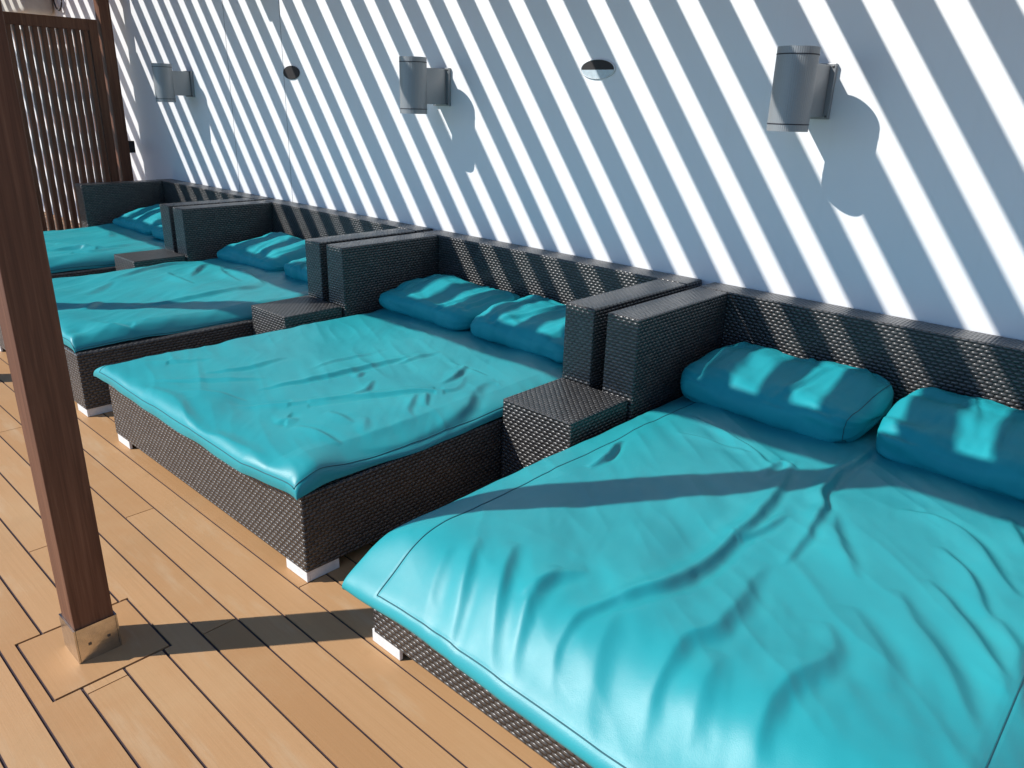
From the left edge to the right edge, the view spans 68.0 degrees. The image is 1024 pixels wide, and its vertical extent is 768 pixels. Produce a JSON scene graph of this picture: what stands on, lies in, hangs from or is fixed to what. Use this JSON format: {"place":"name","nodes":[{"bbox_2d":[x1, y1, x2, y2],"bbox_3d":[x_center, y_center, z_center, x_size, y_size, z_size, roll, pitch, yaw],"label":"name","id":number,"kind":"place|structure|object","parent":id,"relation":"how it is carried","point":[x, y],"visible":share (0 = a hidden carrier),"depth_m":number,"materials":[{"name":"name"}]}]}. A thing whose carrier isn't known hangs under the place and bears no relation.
{"place":"outdoors","nodes":[
{"label":"outdoors","id":0,"kind":"place"},
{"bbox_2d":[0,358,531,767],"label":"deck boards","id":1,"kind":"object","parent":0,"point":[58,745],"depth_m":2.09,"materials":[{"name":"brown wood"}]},
{"bbox_2d":[12,0,1023,340],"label":"wall","id":2,"kind":"structure","parent":1,"relation":"on","point":[892,184],"depth_m":3.62,"materials":[{"name":"white paint"}]},
{"bbox_2d":[1,0,52,35],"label":"wall cabinet","id":3,"kind":"object","parent":2,"relation":"attached to","point":[41,7],"depth_m":7.97,"materials":[{"name":"white plastic"}]},
{"bbox_2d":[53,0,61,10],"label":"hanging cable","id":4,"kind":"object","parent":2,"relation":"hanging from","point":[56,6],"visible":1,"depth_m":7.91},
{"bbox_2d":[151,63,194,101],"bbox_3d":[-2.838,-2.514,6.350,0.155,0.297,0.302,19,27,39],"label":"wall lamp","id":5,"kind":"object","parent":2,"relation":"attached to","point":[169,84],"visible":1,"depth_m":6.28,"materials":[{"name":"silver metal"}]},
{"bbox_2d":[283,66,299,78],"bbox_3d":[-1.575,-2.221,5.417,0.208,0.090,0.006,19,27,39],"label":"wall light","id":6,"kind":"object","parent":2,"relation":"attached to","point":[291,72],"visible":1,"depth_m":5.41,"materials":[{"name":"grey metal"}]},
{"bbox_2d":[399,56,450,113],"bbox_3d":[-0.506,-1.698,4.329,0.155,0.297,0.302,19,27,39],"label":"wall lamp","id":7,"kind":"object","parent":2,"relation":"attached to","point":[422,85],"visible":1,"depth_m":4.25,"materials":[{"name":"silver metal"}]},
{"bbox_2d":[580,59,614,78],"bbox_3d":[0.416,-1.530,3.690,0.208,0.090,0.006,19,27,39],"label":"oval vent","id":8,"kind":"object","parent":2,"relation":"attached to","point":[597,69],"visible":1,"depth_m":3.69,"materials":[{"name":"white paint"}]},
{"bbox_2d":[766,45,837,131],"bbox_3d":[1.113,-1.131,2.926,0.155,0.297,0.302,19,27,39],"label":"wall lamp","id":9,"kind":"object","parent":2,"relation":"attached to","point":[803,85],"visible":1,"depth_m":2.84,"materials":[{"name":"silver metal"}]},
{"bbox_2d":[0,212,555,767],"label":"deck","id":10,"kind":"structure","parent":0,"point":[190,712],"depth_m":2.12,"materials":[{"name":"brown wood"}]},
{"bbox_2d":[0,0,121,663],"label":"wooden post","id":11,"kind":"object","parent":10,"relation":"on","point":[30,325],"visible":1,"depth_m":1.87,"materials":[{"name":"brown wood"}]},
{"bbox_2d":[93,0,135,180],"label":"gate post","id":12,"kind":"object","parent":10,"relation":"on","point":[124,147],"visible":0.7,"depth_m":7.11,"materials":[{"name":"brown wood"}]},
{"bbox_2d":[3,11,119,230],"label":"slatted gate","id":13,"kind":"structure","parent":12,"relation":"attached to","point":[94,76],"depth_m":6.86,"materials":[{"name":"brown wood"}]},
{"bbox_2d":[114,249,185,270],"bbox_3d":[-2.557,-0.716,5.415,0.339,0.412,0.356,19,27,39],"label":"side table","id":14,"kind":"object","parent":10,"relation":"on","point":[125,261],"visible":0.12,"depth_m":5.29,"materials":[{"name":"wicker"}]},
{"bbox_2d":[51,179,272,278],"bbox_3d":[-3.250,-1.099,5.931,1.810,0.734,2.088,19,27,39],"label":"wicker daybed","id":15,"kind":"object","parent":10,"relation":"on","point":[101,203],"visible":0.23,"depth_m":6.57,"materials":[{"name":"black wicker"}]},
{"bbox_2d":[43,223,164,272],"bbox_3d":[-3.304,-1.086,5.883,1.463,0.114,1.940,19,27,39],"label":"mattress","id":16,"kind":"object","parent":15,"relation":"on","point":[98,246],"visible":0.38,"depth_m":5.66,"materials":[{"name":"teal fabric"}]},
{"bbox_2d":[112,204,161,234],"bbox_3d":[-3.055,-1.423,6.511,0.800,0.159,0.481,18,37,38],"label":"pillow","id":17,"kind":"object","parent":16,"relation":"on","point":[145,220],"visible":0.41,"depth_m":6.37,"materials":[{"name":"teal fabric"}]},
{"bbox_2d":[152,225,163,239],"bbox_3d":[-2.544,-1.230,6.088,0.620,0.124,0.502,19,29,39],"label":"pillow","id":18,"kind":"object","parent":16,"relation":"on","point":[157,232],"visible":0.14,"depth_m":6.04,"materials":[{"name":"teal fabric"}]},
{"bbox_2d":[0,199,432,416],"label":"wicker daybed","id":19,"kind":"object","parent":10,"relation":"on","point":[206,232],"visible":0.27,"depth_m":4.92,"materials":[{"name":"black wicker"}]},
{"bbox_2d":[52,258,308,351],"bbox_3d":[-1.939,-0.606,4.699,1.464,0.117,1.942,19,27,39],"label":"mattress","id":20,"kind":"object","parent":19,"relation":"on","point":[107,308],"visible":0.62,"depth_m":4.29,"materials":[{"name":"teal fabric"}]},
{"bbox_2d":[217,232,305,270],"bbox_3d":[-1.664,-0.928,5.306,0.810,0.144,0.510,18,34,38],"label":"pillow","id":21,"kind":"object","parent":20,"relation":"on","point":[274,251],"visible":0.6,"depth_m":5.18,"materials":[{"name":"teal fabric"}]},
{"bbox_2d":[284,257,307,281],"bbox_3d":[-1.142,-0.754,4.882,0.560,0.142,0.487,19,33,39],"label":"pillow","id":22,"kind":"object","parent":20,"relation":"on","point":[295,269],"visible":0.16,"depth_m":4.79,"materials":[{"name":"teal fabric"}]},
{"bbox_2d":[251,295,341,334],"bbox_3d":[-1.185,-0.236,4.226,0.339,0.412,0.356,19,27,39],"label":"side table","id":23,"kind":"object","parent":10,"relation":"on","point":[283,314],"visible":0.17,"depth_m":4.10,"materials":[{"name":"wicker"}]},
{"bbox_2d":[109,230,701,581],"bbox_3d":[-0.502,-0.136,3.548,1.839,0.734,2.090,19,27,39],"label":"wicker daybed","id":24,"kind":"object","parent":10,"relation":"on","point":[317,532],"visible":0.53,"depth_m":3.04,"materials":[{"name":"black wicker"}]},
{"bbox_2d":[93,308,562,499],"bbox_3d":[-0.560,-0.109,3.463,1.539,0.096,2.005,19,27,39],"label":"mattress","id":25,"kind":"object","parent":24,"relation":"on","point":[298,412],"visible":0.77,"depth_m":3.01,"materials":[{"name":"teal fabric"}]},
{"bbox_2d":[379,274,520,330],"bbox_3d":[-0.346,-0.465,4.176,0.745,0.140,0.514,19,32,39],"label":"pillow","id":26,"kind":"object","parent":25,"relation":"on","point":[452,302],"visible":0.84,"depth_m":4.06,"materials":[{"name":"teal fabric"}]},
{"bbox_2d":[470,295,565,363],"bbox_3d":[0.177,-0.291,3.725,0.730,0.155,0.510,20,34,40],"label":"pillow","id":27,"kind":"object","parent":25,"relation":"on","point":[534,324],"visible":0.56,"depth_m":3.64,"materials":[{"name":"teal fabric"}]},
{"bbox_2d":[501,378,627,478],"bbox_3d":[0.203,0.250,3.023,0.339,0.412,0.356,19,27,39],"label":"side table","id":28,"kind":"object","parent":10,"relation":"on","point":[543,421],"visible":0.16,"depth_m":2.90,"materials":[{"name":"wicker"}]},
{"bbox_2d":[372,282,1023,767],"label":"wicker daybed","id":29,"kind":"object","parent":10,"relation":"on","point":[654,348],"visible":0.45,"depth_m":2.96,"materials":[{"name":"black wicker"}]},
{"bbox_2d":[342,396,1023,767],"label":"mattress","id":30,"kind":"object","parent":29,"relation":"on","point":[682,582],"visible":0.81,"depth_m":1.81,"materials":[{"name":"teal fabric"}]},
{"bbox_2d":[681,342,893,441],"bbox_3d":[1.065,0.005,2.973,0.750,0.162,0.499,20,33,40],"label":"pillow","id":31,"kind":"object","parent":30,"relation":"on","point":[828,401],"visible":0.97,"depth_m":2.83,"materials":[{"name":"teal fabric"}]},
{"bbox_2d":[876,387,1023,501],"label":"pillow","id":32,"kind":"object","parent":30,"relation":"on","point":[977,442],"visible":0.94,"depth_m":2.46,"materials":[{"name":"teal fabric"}]}
]}

